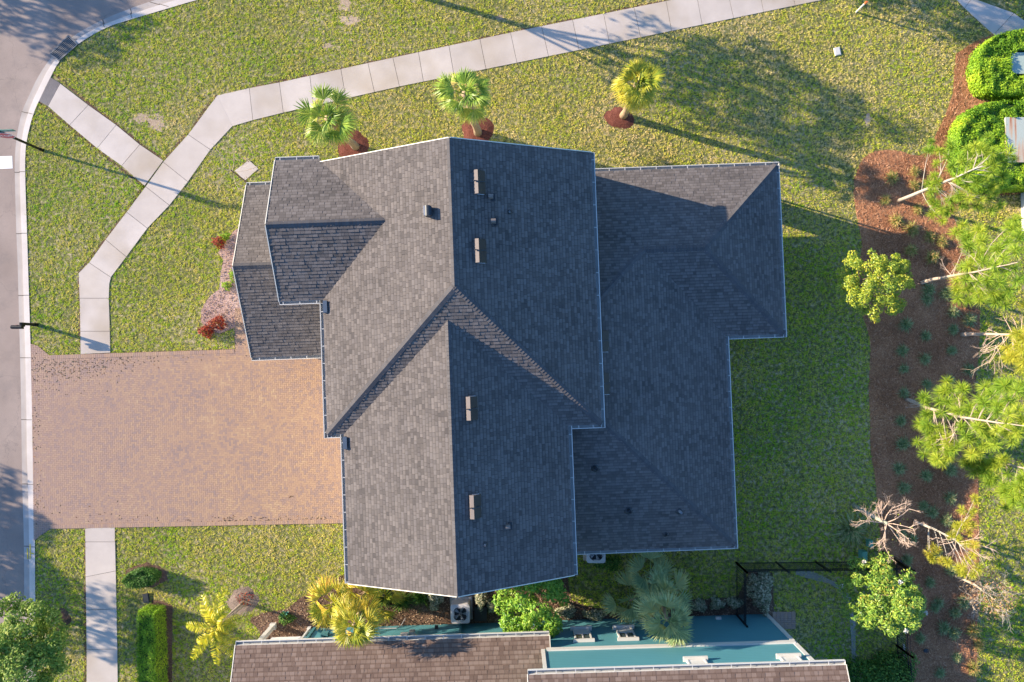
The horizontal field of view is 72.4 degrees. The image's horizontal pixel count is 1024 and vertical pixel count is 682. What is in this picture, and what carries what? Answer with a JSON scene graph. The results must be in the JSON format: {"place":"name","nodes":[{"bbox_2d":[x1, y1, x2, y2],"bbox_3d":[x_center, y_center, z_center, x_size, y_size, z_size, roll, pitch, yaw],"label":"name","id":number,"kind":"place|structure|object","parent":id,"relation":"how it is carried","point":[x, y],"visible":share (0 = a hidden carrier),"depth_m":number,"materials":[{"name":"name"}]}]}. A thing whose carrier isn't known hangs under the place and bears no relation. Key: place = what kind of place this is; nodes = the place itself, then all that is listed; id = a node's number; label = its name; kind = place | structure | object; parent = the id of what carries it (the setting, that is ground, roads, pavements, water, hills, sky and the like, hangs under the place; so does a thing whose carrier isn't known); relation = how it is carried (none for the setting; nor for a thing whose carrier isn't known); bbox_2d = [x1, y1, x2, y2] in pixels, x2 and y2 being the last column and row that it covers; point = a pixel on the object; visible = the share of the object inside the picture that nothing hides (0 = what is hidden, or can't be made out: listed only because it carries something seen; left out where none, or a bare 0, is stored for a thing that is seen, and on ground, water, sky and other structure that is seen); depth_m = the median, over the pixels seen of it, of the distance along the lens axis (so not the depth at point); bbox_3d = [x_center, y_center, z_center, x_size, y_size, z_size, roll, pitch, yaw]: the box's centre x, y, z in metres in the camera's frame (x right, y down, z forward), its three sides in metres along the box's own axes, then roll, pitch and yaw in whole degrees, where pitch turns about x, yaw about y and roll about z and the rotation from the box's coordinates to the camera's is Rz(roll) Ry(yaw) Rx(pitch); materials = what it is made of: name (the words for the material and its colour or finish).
{"place":"outdoors","nodes":[
{"label":"outdoors","id":0,"kind":"place"},
{"bbox_2d":[0,0,152,681],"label":"road","id":1,"kind":"structure","parent":0,"point":[34,34],"depth_m":35.23,"materials":[{"name":"grey asphalt"}]},
{"bbox_2d":[0,156,12,168],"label":"stop line","id":2,"kind":"object","parent":1,"relation":"on","point":[5,162],"visible":1,"depth_m":35.27,"materials":[{"name":"white paint"}]},
{"bbox_2d":[85,527,117,681],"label":"sidewalk","id":3,"kind":"structure","parent":0,"point":[101,620],"depth_m":34.69,"materials":[{"name":"concrete"}]},
{"bbox_2d":[25,1,191,670],"bbox_3d":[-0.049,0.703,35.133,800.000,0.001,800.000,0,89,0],"label":"ground","id":4,"kind":"structure","parent":0,"point":[25,187],"depth_m":35.30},
{"bbox_2d":[15,0,194,680],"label":"curb and gutter","id":5,"kind":"structure","parent":4,"relation":"on","point":[38,88],"depth_m":35.08,"materials":[{"name":"concrete"}]},
{"bbox_2d":[50,35,77,60],"bbox_3d":[-22.570,-14.687,35.224,0.698,0.026,1.383,45,89,1],"label":"storm drain","id":6,"kind":"object","parent":5,"relation":"on","point":[64,47],"visible":1,"depth_m":35.22,"materials":[{"name":"black metal"}]},
{"bbox_2d":[31,308,342,539],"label":"driveway","id":7,"kind":"structure","parent":0,"point":[184,466],"depth_m":34.86,"materials":[{"name":"brick"}]},
{"bbox_2d":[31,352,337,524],"bbox_3d":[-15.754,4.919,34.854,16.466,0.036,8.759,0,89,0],"label":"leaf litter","id":8,"kind":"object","parent":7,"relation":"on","point":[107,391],"visible":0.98,"depth_m":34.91,"materials":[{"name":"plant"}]},
{"bbox_2d":[79,0,819,353],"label":"sidewalk","id":9,"kind":"structure","parent":0,"point":[223,114],"depth_m":35.23,"materials":[{"name":"concrete"}]},
{"bbox_2d":[24,0,1023,681],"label":"lawn","id":10,"kind":"structure","parent":0,"point":[749,122],"depth_m":35.15,"materials":[{"name":"green plant"}]},
{"bbox_2d":[0,129,43,151],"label":"stop sign","id":11,"kind":"object","parent":10,"relation":"on","point":[3,134],"visible":1,"depth_m":32.78,"materials":[{"name":"black metal"}]},
{"bbox_2d":[10,322,38,328],"bbox_3d":[-23.940,-0.740,34.363,0.555,1.310,0.330,0,89,0],"label":"mailbox","id":12,"kind":"object","parent":10,"relation":"on","point":[21,325],"visible":1,"depth_m":33.86,"materials":[{"name":"black metal"}]},
{"bbox_2d":[51,608,70,632],"bbox_3d":[-22.362,13.864,34.653,1.026,0.090,1.218,35,89,1],"label":"mulch ring","id":13,"kind":"object","parent":10,"relation":"on","point":[66,617],"visible":0.34,"depth_m":34.66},
{"bbox_2d":[0,591,71,681],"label":"oak tree","id":14,"kind":"object","parent":13,"relation":"on","point":[30,652],"visible":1,"depth_m":31.12,"materials":[{"name":"green plant"}]},
{"bbox_2d":[49,84,162,184],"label":"sidewalk spur","id":15,"kind":"structure","parent":10,"relation":"on","point":[117,144],"depth_m":35.16,"materials":[{"name":"concrete"}]},
{"bbox_2d":[39,77,59,105],"bbox_3d":[-23.274,-12.543,35.233,0.590,0.085,1.349,27,89,0],"label":"tactile pad","id":16,"kind":"object","parent":15,"relation":"on","point":[50,90],"visible":1,"depth_m":35.20,"materials":[{"name":"concrete"}]},
{"bbox_2d":[125,562,167,586],"bbox_3d":[-18.133,11.608,34.704,2.169,0.090,1.274,0,89,0],"label":"mulch ring","id":17,"kind":"object","parent":10,"relation":"on","point":[163,575],"visible":0.34,"depth_m":34.73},
{"bbox_2d":[122,566,161,589],"bbox_3d":[-18.152,11.613,34.319,1.833,0.860,1.066,0,89,0],"label":"rounded bush","id":18,"kind":"object","parent":17,"relation":"on","point":[141,577],"visible":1,"depth_m":34.11,"materials":[{"name":"green plant"}]},
{"bbox_2d":[149,600,171,681],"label":"hedge soil","id":19,"kind":"structure","parent":10,"relation":"on","point":[168,611],"depth_m":34.68,"materials":[{"name":"soil"}]},
{"bbox_2d":[134,602,168,681],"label":"clipped hedge","id":20,"kind":"object","parent":19,"relation":"on","point":[151,653],"visible":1,"depth_m":33.68,"materials":[{"name":"green plant"}]},
{"bbox_2d":[200,229,239,333],"bbox_3d":[-13.590,-2.996,35.057,3.976,0.042,5.268,0,89,0],"label":"gravel bed","id":21,"kind":"object","parent":10,"relation":"on","point":[231,296],"visible":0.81,"depth_m":35.02,"materials":[{"name":"beige gravel"}]},
{"bbox_2d":[197,324,214,338],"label":"red shrub","id":22,"kind":"object","parent":21,"relation":"on","point":[202,331],"visible":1,"depth_m":34.62,"materials":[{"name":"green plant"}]},
{"bbox_2d":[206,314,226,330],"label":"red shrub","id":23,"kind":"object","parent":21,"relation":"on","point":[214,322],"visible":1,"depth_m":34.62,"materials":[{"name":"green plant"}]},
{"bbox_2d":[226,587,258,615],"bbox_3d":[-13.352,12.918,34.685,1.367,0.090,1.535,35,89,1],"label":"mulch ring","id":24,"kind":"object","parent":10,"relation":"on","point":[232,602],"visible":0.86,"depth_m":34.69,"materials":[{"name":"wood"}]},
{"bbox_2d":[185,586,253,665],"bbox_3d":[-13.474,13.173,32.994,3.119,3.468,3.739,0,89,0],"label":"feather palm","id":25,"kind":"object","parent":24,"relation":"on","point":[222,625],"visible":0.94,"depth_m":31.64,"materials":[{"name":"yellow plant"}]},
{"bbox_2d":[235,160,257,179],"bbox_3d":[-13.323,-8.602,35.165,0.944,0.070,0.713,-42,89,-1],"label":"concrete pad","id":26,"kind":"object","parent":10,"relation":"on","point":[243,173],"visible":0.77,"depth_m":35.13,"materials":[{"name":"concrete"}]},
{"bbox_2d":[337,130,368,156],"bbox_3d":[-7.922,-9.809,35.147,1.569,0.090,1.570,26,89,0],"label":"mulch ring","id":27,"kind":"object","parent":10,"relation":"on","point":[360,139],"visible":0.61,"depth_m":35.14,"materials":[{"name":"wood"}]},
{"bbox_2d":[292,83,359,149],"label":"fan palm","id":28,"kind":"object","parent":27,"relation":"on","point":[345,125],"visible":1,"depth_m":31.57,"materials":[{"name":"green plant"}]},
{"bbox_2d":[39,0,667,681],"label":"edging soil","id":29,"kind":"structure","parent":10,"relation":"on","point":[169,154],"depth_m":35.18,"materials":[{"name":"soil"}]},
{"bbox_2d":[461,117,493,140],"bbox_3d":[-1.717,-10.539,35.170,1.660,0.090,1.531,0,89,0],"label":"mulch ring","id":30,"kind":"object","parent":10,"relation":"on","point":[487,127],"visible":0.59,"depth_m":35.16,"materials":[{"name":"wood"}]},
{"bbox_2d":[432,66,493,136],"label":"fan palm","id":31,"kind":"object","parent":30,"relation":"on","point":[470,113],"visible":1,"depth_m":31.10,"materials":[{"name":"green plant"}]},
{"bbox_2d":[133,0,871,132],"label":"bare soil","id":32,"kind":"structure","parent":10,"relation":"on","point":[155,122],"depth_m":35.25,"materials":[{"name":"soil"}]},
{"bbox_2d":[232,137,786,596],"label":"grey roofed house","id":33,"kind":"structure","parent":10,"relation":"on","point":[522,351],"depth_m":28.66,"materials":[{"name":"grey"}]},
{"bbox_2d":[249,572,773,638],"bbox_3d":[-0.028,13.452,34.747,26.077,0.042,5.167,0,89,0],"label":"neighbour bed","id":34,"kind":"object","parent":10,"relation":"on","point":[299,607],"visible":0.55,"depth_m":34.72,"materials":[{"name":"brown soil"}]},
{"bbox_2d":[278,612,296,625],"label":"dark shrub","id":35,"kind":"object","parent":34,"relation":"on","point":[282,619],"visible":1,"depth_m":34.46,"materials":[{"name":"green plant"}]},
{"bbox_2d":[305,572,405,649],"bbox_3d":[-7.303,12.140,32.403,4.570,4.856,2.934,0,89,0],"label":"fan palm","id":36,"kind":"object","parent":34,"relation":"on","point":[343,611],"visible":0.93,"depth_m":31.55,"materials":[{"name":"yellow plant"}]},
{"bbox_2d":[390,591,414,614],"bbox_3d":[-5.414,12.845,34.465,1.710,0.622,1.732,0,89,0],"label":"spiky grass clump","id":37,"kind":"object","parent":34,"relation":"on","point":[402,605],"visible":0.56,"depth_m":34.47,"materials":[{"name":"green plant"}]},
{"bbox_2d":[408,592,433,613],"bbox_3d":[-4.505,12.631,34.461,1.639,0.629,1.700,-26,89,-1],"label":"spiky grass clump","id":38,"kind":"object","parent":34,"relation":"on","point":[421,597],"visible":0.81,"depth_m":34.45,"materials":[{"name":"green plant"}]},
{"bbox_2d":[427,594,444,610],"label":"variegated shrub","id":39,"kind":"object","parent":34,"relation":"on","point":[435,602],"visible":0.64,"depth_m":34.22,"materials":[{"name":"green plant"}]},
{"bbox_2d":[450,596,472,623],"bbox_3d":[-2.506,13.229,34.308,1.100,0.882,1.100,-2,89,0],"label":"condenser unit","id":40,"kind":"object","parent":34,"relation":"on","point":[461,610],"visible":1,"depth_m":33.96,"materials":[{"name":"metal"}]},
{"bbox_2d":[474,605,486,620],"bbox_3d":[-1.538,13.382,34.517,0.600,0.460,0.680,0,89,0],"label":"meter pedestal","id":41,"kind":"object","parent":34,"relation":"on","point":[480,616],"visible":0.93,"depth_m":34.29,"materials":[{"name":"green metal"}]},
{"bbox_2d":[474,592,486,611],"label":"variegated shrub","id":42,"kind":"object","parent":34,"relation":"on","point":[481,603],"visible":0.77,"depth_m":34.20,"materials":[{"name":"beige plant"}]},
{"bbox_2d":[200,230,773,638],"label":"bark chips","id":43,"kind":"object","parent":34,"relation":"on","point":[401,592],"visible":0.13,"depth_m":34.71,"materials":[{"name":"wood"}]},
{"bbox_2d":[485,596,500,613],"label":"variegated shrub","id":44,"kind":"object","parent":34,"relation":"on","point":[489,601],"visible":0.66,"depth_m":34.40,"materials":[{"name":"green plant"}]},
{"bbox_2d":[492,579,569,638],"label":"lime green tree","id":45,"kind":"object","parent":34,"relation":"on","point":[523,622],"visible":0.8,"depth_m":32.41,"materials":[{"name":"green plant"}]},
{"bbox_2d":[553,603,575,619],"bbox_3d":[2.649,13.431,34.513,1.114,0.524,0.729,-17,89,0],"label":"variegated shrub","id":46,"kind":"object","parent":34,"relation":"on","point":[565,613],"visible":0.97,"depth_m":34.46,"materials":[{"name":"green plant"}]},
{"bbox_2d":[582,609,607,620],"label":"variegated shrub","id":47,"kind":"object","parent":34,"relation":"on","point":[594,614],"visible":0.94,"depth_m":34.45,"materials":[{"name":"green plant"}]},
{"bbox_2d":[600,552,694,646],"bbox_3d":[6.605,11.947,32.465,3.778,4.768,4.515,33,89,1],"label":"fan palm","id":48,"kind":"object","parent":34,"relation":"on","point":[655,594],"visible":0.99,"depth_m":31.95,"materials":[{"name":"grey plant"}]},
{"bbox_2d":[689,597,706,612],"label":"variegated shrub","id":49,"kind":"object","parent":34,"relation":"on","point":[701,606],"visible":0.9,"depth_m":34.45,"materials":[{"name":"green plant"}]},
{"bbox_2d":[709,596,725,609],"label":"variegated shrub","id":50,"kind":"object","parent":34,"relation":"on","point":[717,603],"visible":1,"depth_m":34.47,"materials":[{"name":"green plant"}]},
{"bbox_2d":[724,597,743,609],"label":"variegated shrub","id":51,"kind":"object","parent":34,"relation":"on","point":[733,603],"visible":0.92,"depth_m":34.48,"materials":[{"name":"green plant"}]},
{"bbox_2d":[746,567,773,615],"bbox_3d":[12.201,12.425,34.342,1.450,0.924,2.510,0,89,0],"label":"variegated shrub","id":52,"kind":"object","parent":34,"relation":"on","point":[759,602],"visible":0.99,"depth_m":34.25,"materials":[{"name":"green plant"}]},
{"bbox_2d":[230,614,849,681],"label":"teal house","id":53,"kind":"structure","parent":10,"relation":"on","point":[733,648],"depth_m":31.16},
{"bbox_2d":[570,625,594,642],"bbox_3d":[3.286,13.681,32.693,1.020,1.460,0.200,-2,89,0],"label":"window","id":54,"kind":"structure","parent":53,"relation":"in","point":[581,633],"depth_m":32.75,"materials":[{"name":"white paint"}]},
{"bbox_2d":[613,624,638,640],"bbox_3d":[5.316,13.620,32.697,1.020,1.460,0.200,-2,89,0],"label":"window","id":55,"kind":"structure","parent":53,"relation":"in","point":[625,632],"depth_m":32.76,"materials":[{"name":"white paint"}]},
{"bbox_2d":[683,656,707,663],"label":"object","id":56,"kind":"structure","parent":53,"relation":"in","point":[689,659],"depth_m":29.65,"materials":[{"name":"white paint"}]},
{"bbox_2d":[776,653,801,660],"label":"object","id":57,"kind":"structure","parent":53,"relation":"in","point":[782,656],"depth_m":29.66,"materials":[{"name":"white paint"}]},
{"bbox_2d":[583,554,605,562],"bbox_3d":[4.078,10.321,34.375,1.100,0.882,1.100,0,89,0],"label":"condenser unit","id":58,"kind":"object","parent":10,"relation":"on","point":[594,558],"visible":0.49,"depth_m":33.95,"materials":[{"name":"metal"}]},
{"bbox_2d":[592,555,620,571],"bbox_3d":[4.674,11.087,34.535,1.554,0.555,0.827,-15,89,0],"label":"dark shrub","id":59,"kind":"object","parent":10,"relation":"on","point":[615,561],"visible":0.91,"depth_m":34.46,"materials":[{"name":"green plant"}]},
{"bbox_2d":[604,107,633,128],"bbox_3d":[5.383,-11.235,35.194,1.556,0.090,1.119,0,89,0],"label":"mulch ring","id":60,"kind":"object","parent":10,"relation":"on","point":[612,118],"visible":0.86,"depth_m":35.19,"materials":[{"name":"wood"}]},
{"bbox_2d":[611,54,665,118],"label":"fan palm","id":61,"kind":"object","parent":60,"relation":"on","point":[632,98],"visible":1,"depth_m":31.29,"materials":[{"name":"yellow plant"}]},
{"bbox_2d":[772,612,795,628],"bbox_3d":[13.493,13.853,34.734,1.133,0.050,0.835,0,89,0],"label":"brick pad","id":62,"kind":"object","parent":10,"relation":"on","point":[784,620],"visible":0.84,"depth_m":34.71,"materials":[{"name":"ceramic"}]},
{"bbox_2d":[735,561,914,627],"bbox_3d":[15.086,12.219,33.956,8.018,1.655,2.702,0,89,0],"label":"metal fence","id":63,"kind":"object","parent":10,"relation":"on","point":[783,569],"visible":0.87,"depth_m":33.78,"materials":[{"name":"black metal"}]},
{"bbox_2d":[795,571,856,677],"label":"gravel path","id":64,"kind":"structure","parent":10,"relation":"on","point":[815,576],"depth_m":34.78,"materials":[{"name":"gravel"}]},
{"bbox_2d":[830,511,869,549],"bbox_3d":[16.716,9.284,34.542,2.394,1.162,2.708,18,89,0],"label":"fountain grass clump","id":65,"kind":"object","parent":10,"relation":"on","point":[850,530],"visible":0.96,"depth_m":34.46,"materials":[{"name":"plant"}]},
{"bbox_2d":[834,551,927,637],"bbox_3d":[17.415,11.823,32.430,3.789,4.748,3.988,0,89,0],"label":"magnolia tree","id":66,"kind":"object","parent":10,"relation":"on","point":[906,610],"visible":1,"depth_m":31.56,"materials":[{"name":"green plant"}]},
{"bbox_2d":[845,649,919,681],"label":"dark shrub","id":67,"kind":"object","parent":10,"relation":"on","point":[880,672],"visible":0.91,"depth_m":33.92,"materials":[{"name":"green plant"}]},
{"bbox_2d":[894,562,913,681],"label":"metal fence","id":68,"kind":"object","parent":10,"relation":"on","point":[907,651],"visible":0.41,"depth_m":33.79,"materials":[{"name":"metal"}]},
{"bbox_2d":[853,35,1022,681],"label":"pine straw bed","id":69,"kind":"object","parent":10,"relation":"on","point":[906,341],"visible":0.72,"depth_m":34.99,"materials":[{"name":"brown plant"}]},
{"bbox_2d":[835,248,915,323],"bbox_3d":[16.779,-2.626,33.133,3.451,3.927,3.317,22,89,0],"label":"round tree","id":70,"kind":"object","parent":69,"relation":"on","point":[881,267],"visible":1,"depth_m":31.98,"materials":[{"name":"green plant"}]},
{"bbox_2d":[849,493,927,562],"bbox_3d":[17.387,8.372,32.876,2.858,4.022,2.973,-43,89,-1],"label":"bare tree","id":71,"kind":"object","parent":69,"relation":"on","point":[868,513],"visible":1,"depth_m":32.18,"materials":[{"name":"brown plant"}]},
{"bbox_2d":[884,170,899,185],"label":"grass clump","id":72,"kind":"object","parent":69,"relation":"on","point":[891,177],"visible":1,"depth_m":35.04,"materials":[{"name":"plant"}]},
{"bbox_2d":[888,213,904,229],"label":"grass clump","id":73,"kind":"object","parent":69,"relation":"on","point":[897,220],"visible":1,"depth_m":34.99,"materials":[{"name":"plant"}]},
{"bbox_2d":[891,463,907,476],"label":"grass clump","id":74,"kind":"object","parent":69,"relation":"on","point":[899,469],"visible":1,"depth_m":34.74,"materials":[{"name":"plant"}]},
{"bbox_2d":[895,434,911,450],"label":"grass clump","id":75,"kind":"object","parent":69,"relation":"on","point":[902,444],"visible":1,"depth_m":34.76,"materials":[{"name":"plant"}]},
{"bbox_2d":[895,316,912,332],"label":"grass clump","id":76,"kind":"object","parent":69,"relation":"on","point":[906,325],"visible":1,"depth_m":34.92,"materials":[{"name":"plant"}]},
{"bbox_2d":[895,480,912,496],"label":"grass clump","id":77,"kind":"object","parent":69,"relation":"on","point":[904,487],"visible":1,"depth_m":34.70,"materials":[{"name":"plant"}]},
{"bbox_2d":[901,219,919,237],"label":"grass clump","id":78,"kind":"object","parent":69,"relation":"on","point":[911,228],"visible":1,"depth_m":34.96,"materials":[{"name":"plant"}]},
{"bbox_2d":[904,242,917,257],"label":"grass clump","id":79,"kind":"object","parent":69,"relation":"on","point":[910,249],"visible":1,"depth_m":34.95,"materials":[{"name":"plant"}]},
{"bbox_2d":[919,282,936,297],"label":"grass clump","id":80,"kind":"object","parent":69,"relation":"on","point":[928,291],"visible":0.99,"depth_m":34.92,"materials":[{"name":"plant"}]},
{"bbox_2d":[921,249,939,265],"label":"grass clump","id":81,"kind":"object","parent":69,"relation":"on","point":[931,256],"visible":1,"depth_m":34.94,"materials":[{"name":"plant"}]},
{"bbox_2d":[925,506,938,519],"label":"grass clump","id":82,"kind":"object","parent":69,"relation":"on","point":[932,513],"visible":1,"depth_m":34.71,"materials":[{"name":"plant"}]},
{"bbox_2d":[934,233,949,248],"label":"grass clump","id":83,"kind":"object","parent":69,"relation":"on","point":[943,241],"visible":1,"depth_m":34.99,"materials":[{"name":"plant"}]},
{"bbox_2d":[937,618,951,635],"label":"grass clump","id":84,"kind":"object","parent":69,"relation":"on","point":[943,628],"visible":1,"depth_m":34.57,"materials":[{"name":"plant"}]},
{"bbox_2d":[938,286,952,300],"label":"grass clump","id":85,"kind":"object","parent":69,"relation":"on","point":[945,293],"visible":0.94,"depth_m":34.96,"materials":[{"name":"plant"}]},
{"bbox_2d":[943,490,957,505],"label":"grass clump","id":86,"kind":"object","parent":69,"relation":"on","point":[950,497],"visible":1,"depth_m":34.72,"materials":[{"name":"plant"}]},
{"bbox_2d":[944,462,957,476],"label":"grass clump","id":87,"kind":"object","parent":69,"relation":"on","point":[950,470],"visible":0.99,"depth_m":34.70,"materials":[{"name":"plant"}]},
{"bbox_2d":[947,625,962,641],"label":"grass clump","id":88,"kind":"object","parent":69,"relation":"on","point":[953,634],"visible":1,"depth_m":34.56,"materials":[{"name":"plant"}]},
{"bbox_2d":[913,493,1000,580],"bbox_3d":[20.467,8.912,32.791,2.189,4.142,4.182,0,89,0],"label":"pine tree","id":89,"kind":"object","parent":69,"relation":"on","point":[961,525],"visible":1,"depth_m":31.77,"materials":[{"name":"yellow plant"}]},
{"bbox_2d":[897,130,1019,226],"bbox_3d":[20.125,-7.396,31.932,2.904,6.502,4.568,-19,89,0],"label":"pine tree","id":90,"kind":"object","parent":69,"relation":"on","point":[935,182],"visible":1,"depth_m":30.70,"materials":[{"name":"green plant"}]},
{"bbox_2d":[953,594,971,610],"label":"grass clump","id":91,"kind":"object","parent":69,"relation":"on","point":[963,604],"visible":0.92,"depth_m":34.61,"materials":[{"name":"plant"}]},
{"bbox_2d":[904,374,1023,467],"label":"pine tree","id":92,"kind":"object","parent":69,"relation":"on","point":[984,429],"visible":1,"depth_m":30.86,"materials":[{"name":"green plant"}]},
{"bbox_2d":[960,313,977,328],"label":"grass clump","id":93,"kind":"object","parent":69,"relation":"on","point":[970,320],"visible":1,"depth_m":34.93,"materials":[{"name":"plant"}]},
{"bbox_2d":[918,213,1023,312],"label":"pine tree","id":94,"kind":"object","parent":69,"relation":"on","point":[970,272],"visible":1,"depth_m":30.63,"materials":[{"name":"green plant"}]},
{"bbox_2d":[965,621,983,640],"bbox_3d":[22.878,14.350,34.568,1.187,0.402,1.012,41,89,1],"label":"grass clump","id":95,"kind":"object","parent":69,"relation":"on","point":[974,630],"visible":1,"depth_m":34.56,"materials":[{"name":"plant"}]},
{"bbox_2d":[966,658,983,676],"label":"grass clump","id":96,"kind":"object","parent":69,"relation":"on","point":[973,667],"visible":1,"depth_m":34.53,"materials":[{"name":"plant"}]},
{"bbox_2d":[945,97,1023,194],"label":"clipped hedge","id":97,"kind":"object","parent":69,"relation":"on","point":[970,125],"visible":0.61,"depth_m":34.26,"materials":[{"name":"green plant"}]},
{"bbox_2d":[953,565,1018,629],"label":"bare tree","id":98,"kind":"object","parent":69,"relation":"on","point":[983,591],"visible":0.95,"depth_m":32.02,"materials":[{"name":"beige plant"}]},
{"bbox_2d":[957,442,1023,514],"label":"pine tree","id":99,"kind":"object","parent":69,"relation":"on","point":[1008,492],"visible":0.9,"depth_m":32.11,"materials":[{"name":"green plant"}]},
{"bbox_2d":[959,299,1023,378],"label":"pine tree","id":100,"kind":"object","parent":69,"relation":"on","point":[1014,355],"visible":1,"depth_m":31.30,"materials":[{"name":"green plant"}]},
{"bbox_2d":[965,27,1023,101],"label":"clipped hedge","id":101,"kind":"object","parent":69,"relation":"on","point":[990,76],"visible":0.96,"depth_m":34.38,"materials":[{"name":"green plant"}]},
{"bbox_2d":[1003,117,1023,162],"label":"transformer","id":102,"kind":"object","parent":69,"relation":"on","point":[1014,130],"visible":0.33,"depth_m":34.16,"materials":[{"name":"metal"}]},
{"bbox_2d":[1009,52,1023,75],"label":"transformer","id":103,"kind":"object","parent":69,"relation":"on","point":[1017,60],"visible":0.35,"depth_m":34.44,"materials":[{"name":"metal"}]},
{"bbox_2d":[957,0,1023,35],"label":"sidewalk","id":104,"kind":"structure","parent":0,"point":[992,19],"depth_m":35.34,"materials":[{"name":"concrete"}]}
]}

